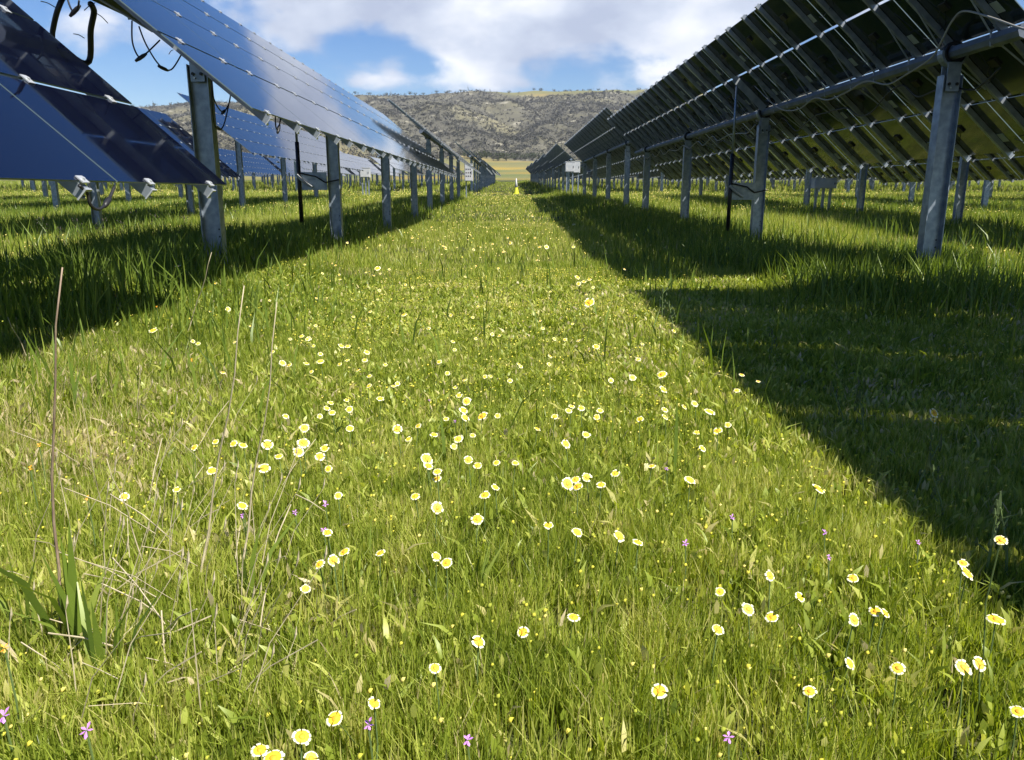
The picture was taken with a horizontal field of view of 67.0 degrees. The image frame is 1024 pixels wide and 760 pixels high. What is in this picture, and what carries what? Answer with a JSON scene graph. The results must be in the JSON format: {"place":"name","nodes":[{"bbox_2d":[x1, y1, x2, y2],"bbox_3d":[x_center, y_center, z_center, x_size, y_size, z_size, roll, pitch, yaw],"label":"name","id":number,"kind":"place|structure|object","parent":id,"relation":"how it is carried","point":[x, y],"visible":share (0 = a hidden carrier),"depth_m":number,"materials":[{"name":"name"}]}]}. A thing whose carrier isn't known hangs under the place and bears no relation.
{"place":"outdoors","nodes":[
{"label":"outdoors","id":0,"kind":"place"},
{"bbox_2d":[140,89,820,169],"bbox_3d":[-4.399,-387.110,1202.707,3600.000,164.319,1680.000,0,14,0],"label":"hills","id":1,"kind":"structure","parent":0,"point":[510,163],"depth_m":846.57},
{"bbox_2d":[127,88,821,162],"bbox_3d":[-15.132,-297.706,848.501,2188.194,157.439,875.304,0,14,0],"label":"hillside scrub","id":2,"kind":"object","parent":1,"relation":"on","point":[537,134],"visible":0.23,"depth_m":824.19,"materials":[{"name":"green plant"}]},
{"bbox_2d":[0,170,1023,759],"bbox_3d":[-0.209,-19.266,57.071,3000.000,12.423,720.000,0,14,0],"label":"ground","id":3,"kind":"structure","parent":0,"point":[512,174],"depth_m":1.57,"materials":[{"name":"green plant"}]},
{"bbox_2d":[0,707,14,757],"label":"purple wildflower","id":4,"kind":"object","parent":3,"relation":"on","point":[4,722],"visible":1,"depth_m":1.08,"materials":[{"name":"purple plant"}]},
{"bbox_2d":[1,644,19,732],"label":"wildflower","id":5,"kind":"object","parent":3,"relation":"on","point":[10,675],"visible":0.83,"depth_m":1.14,"materials":[{"name":"plant"}]},
{"bbox_2d":[0,536,94,647],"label":"grass tuft","id":6,"kind":"object","parent":3,"relation":"on","point":[3,604],"visible":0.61,"depth_m":1.39,"materials":[{"name":"green plant"}]},
{"bbox_2d":[0,516,107,661],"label":"grass tuft","id":7,"kind":"object","parent":3,"relation":"on","point":[71,592],"visible":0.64,"depth_m":1.34,"materials":[{"name":"green plant"}]},
{"bbox_2d":[50,267,62,630],"bbox_3d":[-0.767,0.173,1.327,0.136,0.733,0.037,3,14,14],"label":"dry stalk","id":8,"kind":"object","parent":3,"relation":"on","point":[51,478],"visible":0.79,"depth_m":1.33,"materials":[{"name":"plant"}]},
{"bbox_2d":[41,181,103,197],"bbox_3d":[-19.588,-7.841,29.727,1.988,3.814,17.130,0,14,0],"label":"solar tracker","id":9,"kind":"object","parent":3,"relation":"on","point":[45,188],"visible":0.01,"depth_m":32.57,"materials":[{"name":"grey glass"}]},
{"bbox_2d":[79,722,93,759],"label":"purple wildflower","id":10,"kind":"object","parent":3,"relation":"on","point":[86,735],"visible":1,"depth_m":1.06,"materials":[{"name":"purple plant"}]},
{"bbox_2d":[0,0,226,210],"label":"solar tracker","id":11,"kind":"object","parent":3,"relation":"on","point":[73,143],"visible":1,"depth_m":3.30,"materials":[{"name":"blue glass"}]},
{"bbox_2d":[77,544,165,675],"bbox_3d":[-0.678,0.405,1.321,0.184,0.273,0.095,1,14,6],"label":"grass tuft","id":12,"kind":"object","parent":3,"relation":"on","point":[96,638],"visible":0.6,"depth_m":1.31,"materials":[{"name":"green plant"}]},
{"bbox_2d":[106,458,143,567],"bbox_3d":[-0.797,0.311,1.611,0.018,0.332,0.061,2,14,6],"label":"dry stalk","id":13,"kind":"object","parent":3,"relation":"on","point":[127,512],"visible":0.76,"depth_m":1.61,"materials":[{"name":"plant"}]},
{"bbox_2d":[53,87,241,229],"bbox_3d":[-8.112,-3.453,12.310,1.949,3.134,17.130,0,14,0],"label":"solar tracker","id":14,"kind":"object","parent":3,"relation":"on","point":[179,135],"visible":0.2,"depth_m":19.33,"materials":[{"name":"blue glass"}]},
{"bbox_2d":[50,150,246,209],"bbox_3d":[-13.888,-7.870,29.740,1.972,3.824,17.130,0,14,0],"label":"solar tracker","id":15,"kind":"object","parent":3,"relation":"on","point":[225,159],"visible":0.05,"depth_m":28.10,"materials":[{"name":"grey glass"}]},
{"bbox_2d":[7,366,356,731],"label":"dry litter","id":16,"kind":"object","parent":3,"relation":"on","point":[179,578],"visible":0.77,"depth_m":1.41,"materials":[{"name":"plant"}]},
{"bbox_2d":[174,445,206,509],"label":"grass tuft","id":17,"kind":"object","parent":3,"relation":"on","point":[193,475],"visible":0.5,"depth_m":2.05,"materials":[{"name":"green plant"}]},
{"bbox_2d":[198,286,244,578],"bbox_3d":[-0.579,0.150,1.526,0.188,0.680,0.043,2,14,9],"label":"dry stalk","id":18,"kind":"object","parent":3,"relation":"on","point":[207,537],"visible":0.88,"depth_m":1.54,"materials":[{"name":"plant"}]},
{"bbox_2d":[237,502,247,558],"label":"wildflower","id":19,"kind":"object","parent":3,"relation":"on","point":[242,505],"visible":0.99,"depth_m":1.69,"materials":[{"name":"yellow plant"}]},
{"bbox_2d":[41,0,456,263],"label":"solar tracker","id":20,"kind":"object","parent":3,"relation":"on","point":[257,76],"visible":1,"depth_m":6.36,"materials":[{"name":"blue glass"}]},
{"bbox_2d":[218,148,286,190],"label":"solar tracker","id":21,"kind":"object","parent":3,"relation":"on","point":[256,163],"visible":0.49,"depth_m":59.23,"materials":[{"name":"blue glass"}]},
{"bbox_2d":[235,302,276,591],"bbox_3d":[-0.511,0.161,1.548,0.159,0.646,0.043,3,14,11],"label":"dry stalk","id":22,"kind":"object","parent":3,"relation":"on","point":[259,446],"visible":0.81,"depth_m":1.55,"materials":[{"name":"plant"}]},
{"bbox_2d":[251,743,268,759],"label":"wildflower","id":23,"kind":"object","parent":3,"relation":"on","point":[259,751],"visible":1,"depth_m":0.99,"materials":[{"name":"yellow plant"}]},
{"bbox_2d":[258,464,270,505],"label":"wildflower","id":24,"kind":"object","parent":3,"relation":"on","point":[264,468],"visible":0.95,"depth_m":1.95,"materials":[{"name":"yellow plant"}]},
{"bbox_2d":[261,439,272,466],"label":"wildflower","id":25,"kind":"object","parent":3,"relation":"on","point":[267,444],"visible":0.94,"depth_m":2.18,"materials":[{"name":"yellow plant"}]},
{"bbox_2d":[229,501,307,614],"bbox_3d":[-0.483,0.357,1.589,0.174,0.224,0.100,-7,15,-27],"label":"grass tuft","id":26,"kind":"object","parent":3,"relation":"on","point":[253,556],"visible":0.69,"depth_m":1.54,"materials":[{"name":"green plant"}]},
{"bbox_2d":[178,93,362,207],"bbox_3d":[-8.174,-8.027,29.620,1.991,3.644,17.130,0,14,0],"label":"solar tracker","id":27,"kind":"object","parent":3,"relation":"on","point":[246,131],"visible":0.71,"depth_m":25.65,"materials":[{"name":"blue glass"}]},
{"bbox_2d":[263,750,284,759],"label":"wildflower","id":28,"kind":"object","parent":3,"relation":"on","point":[273,755],"visible":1,"depth_m":0.99,"materials":[{"name":"yellow plant"}]},
{"bbox_2d":[267,157,294,184],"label":"solar tracker","id":29,"kind":"object","parent":3,"relation":"on","point":[273,160],"visible":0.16,"depth_m":84.66,"materials":[{"name":"blue glass"}]},
{"bbox_2d":[275,157,323,171],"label":"solar tracker","id":30,"kind":"object","parent":3,"relation":"on","point":[289,165],"visible":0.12,"depth_m":68.18,"materials":[{"name":"blue glass"}]},
{"bbox_2d":[291,729,310,759],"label":"wildflower","id":31,"kind":"object","parent":3,"relation":"on","point":[303,736],"visible":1,"depth_m":1.01,"materials":[{"name":"yellow plant"}]},
{"bbox_2d":[297,438,309,476],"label":"wildflower","id":32,"kind":"object","parent":3,"relation":"on","point":[304,442],"visible":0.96,"depth_m":2.10,"materials":[{"name":"yellow plant"}]},
{"bbox_2d":[304,751,318,759],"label":"wildflower","id":33,"kind":"object","parent":3,"relation":"on","point":[310,756],"visible":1,"depth_m":0.98,"materials":[{"name":"yellow plant"}]},
{"bbox_2d":[315,560,325,608],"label":"wildflower","id":34,"kind":"object","parent":3,"relation":"on","point":[318,563],"visible":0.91,"depth_m":1.48,"materials":[{"name":"yellow plant"}]},
{"bbox_2d":[292,159,355,190],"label":"solar tracker","id":35,"kind":"object","parent":3,"relation":"on","point":[307,166],"visible":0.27,"depth_m":52.76,"materials":[{"name":"blue glass"}]},
{"bbox_2d":[328,554,339,617],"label":"wildflower","id":36,"kind":"object","parent":3,"relation":"on","point":[332,559],"visible":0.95,"depth_m":1.45,"materials":[{"name":"yellow plant"}]},
{"bbox_2d":[297,515,384,606],"bbox_3d":[-0.351,0.389,1.565,0.165,0.164,0.212,-4,14,-17],"label":"grass tuft","id":37,"kind":"object","parent":3,"relation":"on","point":[322,570],"visible":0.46,"depth_m":1.58,"materials":[{"name":"green plant"}]},
{"bbox_2d":[326,710,355,743],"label":"wildflower","id":38,"kind":"object","parent":3,"relation":"on","point":[334,719],"visible":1,"depth_m":1.03,"materials":[{"name":"yellow plant"}]},
{"bbox_2d":[339,547,349,605],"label":"wildflower","id":39,"kind":"object","parent":3,"relation":"on","point":[343,552],"visible":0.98,"depth_m":1.48,"materials":[{"name":"yellow plant"}]},
{"bbox_2d":[344,153,380,186],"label":"solar tracker","id":40,"kind":"object","parent":3,"relation":"on","point":[361,162],"visible":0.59,"depth_m":74.12,"materials":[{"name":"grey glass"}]},
{"bbox_2d":[360,168,370,195],"bbox_3d":[-7.442,-9.894,39.339,0.520,1.752,0.325,0,14,0],"label":"electrical cabinet","id":41,"kind":"object","parent":3,"relation":"on","point":[365,173],"visible":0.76,"depth_m":39.23,"materials":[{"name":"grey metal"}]},
{"bbox_2d":[364,717,373,759],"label":"purple wildflower","id":42,"kind":"object","parent":3,"relation":"on","point":[368,726],"visible":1,"depth_m":1.06,"materials":[{"name":"purple plant"}]},
{"bbox_2d":[368,697,379,758],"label":"wildflower","id":43,"kind":"object","parent":3,"relation":"on","point":[375,705],"visible":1,"depth_m":1.05,"materials":[{"name":"yellow plant"}]},
{"bbox_2d":[370,156,407,183],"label":"solar tracker","id":44,"kind":"object","parent":3,"relation":"on","point":[377,160],"visible":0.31,"depth_m":88.25,"materials":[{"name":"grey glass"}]},
{"bbox_2d":[375,152,423,190],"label":"solar tracker","id":45,"kind":"object","parent":3,"relation":"on","point":[399,165],"visible":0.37,"depth_m":54.82,"materials":[{"name":"blue glass"}]},
{"bbox_2d":[421,453,432,488],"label":"wildflower","id":46,"kind":"object","parent":3,"relation":"on","point":[427,458],"visible":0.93,"depth_m":2.04,"materials":[{"name":"yellow plant"}]},
{"bbox_2d":[387,99,480,212],"bbox_3d":[-2.494,-8.042,29.842,2.005,3.462,17.130,0,14,0],"label":"solar tracker","id":47,"kind":"object","parent":3,"relation":"on","point":[427,134],"visible":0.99,"depth_m":25.34,"materials":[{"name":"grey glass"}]},
{"bbox_2d":[429,663,440,717],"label":"wildflower","id":48,"kind":"object","parent":3,"relation":"on","point":[434,668],"visible":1,"depth_m":1.14,"materials":[{"name":"yellow plant"}]},
{"bbox_2d":[432,552,440,603],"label":"wildflower","id":49,"kind":"object","parent":3,"relation":"on","point":[436,555],"visible":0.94,"depth_m":1.47,"materials":[{"name":"yellow plant"}]},
{"bbox_2d":[431,501,443,547],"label":"wildflower","id":50,"kind":"object","parent":3,"relation":"on","point":[436,507],"visible":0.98,"depth_m":1.70,"materials":[{"name":"yellow plant"}]},
{"bbox_2d":[440,558,451,616],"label":"wildflower","id":51,"kind":"object","parent":3,"relation":"on","point":[445,562],"visible":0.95,"depth_m":1.44,"materials":[{"name":"yellow plant"}]},
{"bbox_2d":[464,164,472,196],"bbox_3d":[-2.245,-10.222,40.204,0.440,1.982,0.325,0,14,0],"label":"electrical cabinet","id":52,"kind":"object","parent":3,"relation":"on","point":[468,171],"visible":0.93,"depth_m":39.96,"materials":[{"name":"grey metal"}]},
{"bbox_2d":[455,142,492,191],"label":"solar tracker","id":53,"kind":"object","parent":3,"relation":"on","point":[476,163],"visible":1,"depth_m":54.79,"materials":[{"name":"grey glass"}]},
{"bbox_2d":[448,538,504,599],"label":"grass tuft","id":54,"kind":"object","parent":3,"relation":"on","point":[488,568],"visible":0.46,"depth_m":1.57,"materials":[{"name":"green plant"}]},
{"bbox_2d":[471,513,483,556],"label":"wildflower","id":55,"kind":"object","parent":3,"relation":"on","point":[477,520],"visible":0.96,"depth_m":1.67,"materials":[{"name":"yellow plant"}]},
{"bbox_2d":[471,635,484,685],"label":"wildflower","id":56,"kind":"object","parent":3,"relation":"on","point":[478,643],"visible":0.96,"depth_m":1.23,"materials":[{"name":"yellow plant"}]},
{"bbox_2d":[469,150,495,187],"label":"solar tracker","id":57,"kind":"object","parent":3,"relation":"on","point":[483,177],"visible":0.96,"depth_m":71.78,"materials":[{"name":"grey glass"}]},
{"bbox_2d":[0,194,1023,485],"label":"tall grass","id":58,"kind":"structure","parent":3,"relation":"on","point":[112,258],"depth_m":6.15,"materials":[{"name":"green plant"}]},
{"bbox_2d":[0,242,1023,759],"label":"flower buds","id":59,"kind":"object","parent":3,"relation":"on","point":[716,682],"visible":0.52,"depth_m":2.29,"materials":[{"name":"yellow plant"}]},
{"bbox_2d":[2,188,1023,343],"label":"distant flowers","id":60,"kind":"object","parent":3,"relation":"on","point":[664,192],"visible":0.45,"depth_m":29.82,"materials":[{"name":"plant"}]},
{"bbox_2d":[517,626,531,652],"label":"wildflower","id":61,"kind":"object","parent":3,"relation":"on","point":[523,633],"visible":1,"depth_m":1.21,"materials":[{"name":"yellow plant"}]},
{"bbox_2d":[532,159,551,185],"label":"solar tracker","id":62,"kind":"object","parent":3,"relation":"on","point":[537,167],"visible":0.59,"depth_m":86.07,"materials":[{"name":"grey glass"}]},
{"bbox_2d":[543,522,552,585],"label":"wildflower","id":63,"kind":"object","parent":3,"relation":"on","point":[546,525],"visible":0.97,"depth_m":1.59,"materials":[{"name":"yellow plant"}]},
{"bbox_2d":[537,154,561,187],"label":"solar tracker","id":64,"kind":"object","parent":3,"relation":"on","point":[545,164],"visible":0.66,"depth_m":69.44,"materials":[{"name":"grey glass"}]},
{"bbox_2d":[544,143,587,191],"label":"solar tracker","id":65,"kind":"object","parent":3,"relation":"on","point":[554,158],"visible":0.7,"depth_m":51.88,"materials":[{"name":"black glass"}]},
{"bbox_2d":[561,477,572,501],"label":"wildflower","id":66,"kind":"object","parent":3,"relation":"on","point":[567,483],"visible":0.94,"depth_m":1.86,"materials":[{"name":"yellow plant"}]},
{"bbox_2d":[565,161,574,192],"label":"electrical cabinet","id":67,"kind":"object","parent":3,"relation":"on","point":[569,166],"visible":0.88,"depth_m":41.35,"materials":[{"name":"white metal"}]},
{"bbox_2d":[571,161,579,192],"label":"electrical cabinet","id":68,"kind":"object","parent":3,"relation":"on","point":[577,166],"visible":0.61,"depth_m":43.49,"materials":[{"name":"white metal"}]},
{"bbox_2d":[572,528,581,567],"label":"wildflower","id":69,"kind":"object","parent":3,"relation":"on","point":[577,532],"visible":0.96,"depth_m":1.59,"materials":[{"name":"yellow plant"}]},
{"bbox_2d":[564,107,658,205],"bbox_3d":[3.571,-8.216,30.851,1.906,3.356,17.130,0,14,0],"label":"solar tracker","id":70,"kind":"object","parent":3,"relation":"on","point":[608,154],"visible":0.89,"depth_m":28.23,"materials":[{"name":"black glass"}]},
{"bbox_2d":[601,173,634,189],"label":"solar tracker","id":71,"kind":"object","parent":3,"relation":"on","point":[621,181],"visible":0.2,"depth_m":68.98,"materials":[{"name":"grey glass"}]},
{"bbox_2d":[614,530,623,572],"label":"wildflower","id":72,"kind":"object","parent":3,"relation":"on","point":[620,535],"visible":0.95,"depth_m":1.57,"materials":[{"name":"yellow plant"}]},
{"bbox_2d":[634,157,666,190],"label":"solar tracker","id":73,"kind":"object","parent":3,"relation":"on","point":[655,173],"visible":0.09,"depth_m":54.30,"materials":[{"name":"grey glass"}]},
{"bbox_2d":[651,683,667,724],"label":"wildflower","id":74,"kind":"object","parent":3,"relation":"on","point":[661,694],"visible":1,"depth_m":1.09,"materials":[{"name":"yellow plant"}]},
{"bbox_2d":[711,624,723,687],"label":"wildflower","id":75,"kind":"object","parent":3,"relation":"on","point":[718,629],"visible":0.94,"depth_m":1.26,"materials":[{"name":"yellow plant"}]},
{"bbox_2d":[742,602,753,656],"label":"wildflower","id":76,"kind":"object","parent":3,"relation":"on","point":[748,608],"visible":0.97,"depth_m":1.34,"materials":[{"name":"yellow plant"}]},
{"bbox_2d":[765,570,774,612],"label":"wildflower","id":77,"kind":"object","parent":3,"relation":"on","point":[769,575],"visible":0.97,"depth_m":1.44,"materials":[{"name":"yellow plant"}]},
{"bbox_2d":[765,611,778,621],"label":"wildflower","id":78,"kind":"object","parent":3,"relation":"on","point":[769,616],"visible":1,"depth_m":1.27,"materials":[{"name":"yellow plant"}]},
{"bbox_2d":[692,132,868,205],"bbox_3d":[9.322,-8.053,30.499,1.920,3.171,17.130,0,14,0],"label":"solar tracker","id":79,"kind":"object","parent":3,"relation":"on","point":[836,170],"visible":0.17,"depth_m":26.05,"materials":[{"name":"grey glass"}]},
{"bbox_2d":[802,685,816,745],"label":"wildflower","id":80,"kind":"object","parent":3,"relation":"on","point":[808,692],"visible":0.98,"depth_m":1.12,"materials":[{"name":"yellow plant"}]},
{"bbox_2d":[772,175,850,191],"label":"solar tracker","id":81,"kind":"object","parent":3,"relation":"on","point":[824,176],"visible":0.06,"depth_m":56.55,"materials":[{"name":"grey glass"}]},
{"bbox_2d":[607,0,1023,264],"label":"solar tracker","id":82,"kind":"object","parent":3,"relation":"on","point":[951,80],"visible":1,"depth_m":8.58,"materials":[{"name":"grey glass"}]},
{"bbox_2d":[811,178,837,211],"bbox_3d":[8.772,-5.047,21.844,0.640,1.273,0.325,0,14,0],"label":"electrical cabinet","id":83,"kind":"object","parent":3,"relation":"on","point":[824,183],"visible":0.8,"depth_m":21.63,"materials":[{"name":"grey metal"}]},
{"bbox_2d":[818,657,853,674],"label":"wildflower","id":84,"kind":"object","parent":3,"relation":"on","point":[849,662],"visible":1,"depth_m":1.18,"materials":[{"name":"yellow plant"}]},
{"bbox_2d":[845,612,858,691],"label":"wildflower","id":85,"kind":"object","parent":3,"relation":"on","point":[854,621],"visible":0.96,"depth_m":1.29,"materials":[{"name":"yellow plant"}]},
{"bbox_2d":[868,606,880,650],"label":"wildflower","id":86,"kind":"object","parent":3,"relation":"on","point":[875,611],"visible":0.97,"depth_m":1.34,"materials":[{"name":"yellow plant"}]},
{"bbox_2d":[844,163,921,192],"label":"solar tracker","id":87,"kind":"object","parent":3,"relation":"on","point":[873,183],"visible":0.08,"depth_m":56.52,"materials":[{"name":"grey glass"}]},
{"bbox_2d":[877,608,889,665],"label":"wildflower","id":88,"kind":"object","parent":3,"relation":"on","point":[885,613],"visible":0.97,"depth_m":1.33,"materials":[{"name":"yellow plant"}]},
{"bbox_2d":[889,661,905,723],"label":"wildflower","id":89,"kind":"object","parent":3,"relation":"on","point":[897,668],"visible":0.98,"depth_m":1.17,"materials":[{"name":"yellow plant"}]},
{"bbox_2d":[814,156,1023,207],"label":"solar tracker","id":90,"kind":"object","parent":3,"relation":"on","point":[985,191],"visible":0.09,"depth_m":29.04,"materials":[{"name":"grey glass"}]},
{"bbox_2d":[911,434,941,500],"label":"seeding weed","id":91,"kind":"object","parent":3,"relation":"on","point":[938,447],"visible":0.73,"depth_m":2.10,"materials":[{"name":"green plant"}]},
{"bbox_2d":[831,93,1023,222],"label":"solar tracker","id":92,"kind":"object","parent":3,"relation":"on","point":[990,167],"visible":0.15,"depth_m":16.59,"materials":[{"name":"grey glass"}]},
{"bbox_2d":[921,408,937,490],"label":"wildflower","id":93,"kind":"object","parent":3,"relation":"on","point":[934,412],"visible":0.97,"depth_m":2.16,"materials":[{"name":"plant"}]},
{"bbox_2d":[925,455,943,516],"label":"seeding weed","id":94,"kind":"object","parent":3,"relation":"on","point":[932,469],"visible":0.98,"depth_m":1.94,"materials":[{"name":"green plant"}]},
{"bbox_2d":[953,659,971,742],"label":"wildflower","id":95,"kind":"object","parent":3,"relation":"on","point":[963,666],"visible":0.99,"depth_m":1.14,"materials":[{"name":"yellow plant"}]},
{"bbox_2d":[957,559,968,603],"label":"wildflower","id":96,"kind":"object","parent":3,"relation":"on","point":[962,562],"visible":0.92,"depth_m":1.53,"materials":[{"name":"yellow plant"}]},
{"bbox_2d":[959,566,972,614],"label":"wildflower","id":97,"kind":"object","parent":3,"relation":"on","point":[966,573],"visible":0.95,"depth_m":1.48,"materials":[{"name":"yellow plant"}]},
{"bbox_2d":[969,656,985,723],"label":"wildflower","id":98,"kind":"object","parent":3,"relation":"on","point":[979,663],"visible":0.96,"depth_m":1.20,"materials":[{"name":"yellow plant"}]},
{"bbox_2d":[974,500,1002,583],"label":"seeding weed","id":99,"kind":"object","parent":3,"relation":"on","point":[995,513],"visible":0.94,"depth_m":1.65,"materials":[{"name":"green plant"}]},
{"bbox_2d":[982,535,1007,675],"bbox_3d":[0.820,0.410,1.331,0.021,0.302,0.016,12,18,40],"label":"wildflower","id":100,"kind":"object","parent":3,"relation":"on","point":[1000,539],"visible":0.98,"depth_m":1.31,"materials":[{"name":"plant"}]},
{"bbox_2d":[986,614,1005,674],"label":"wildflower","id":101,"kind":"object","parent":3,"relation":"on","point":[996,618],"visible":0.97,"depth_m":1.32,"materials":[{"name":"yellow plant"}]},
{"bbox_2d":[994,491,1022,576],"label":"seeding weed","id":102,"kind":"object","parent":3,"relation":"on","point":[1005,525],"visible":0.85,"depth_m":1.65,"materials":[{"name":"green plant"}]},
{"bbox_2d":[1008,706,1023,759],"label":"wildflower","id":103,"kind":"object","parent":3,"relation":"on","point":[1018,711],"visible":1,"depth_m":1.09,"materials":[{"name":"yellow plant"}]},
{"bbox_2d":[12,0,1023,106],"label":"sky","id":104,"kind":"structure","parent":0,"point":[376,47],"materials":[{"name":"blue"}]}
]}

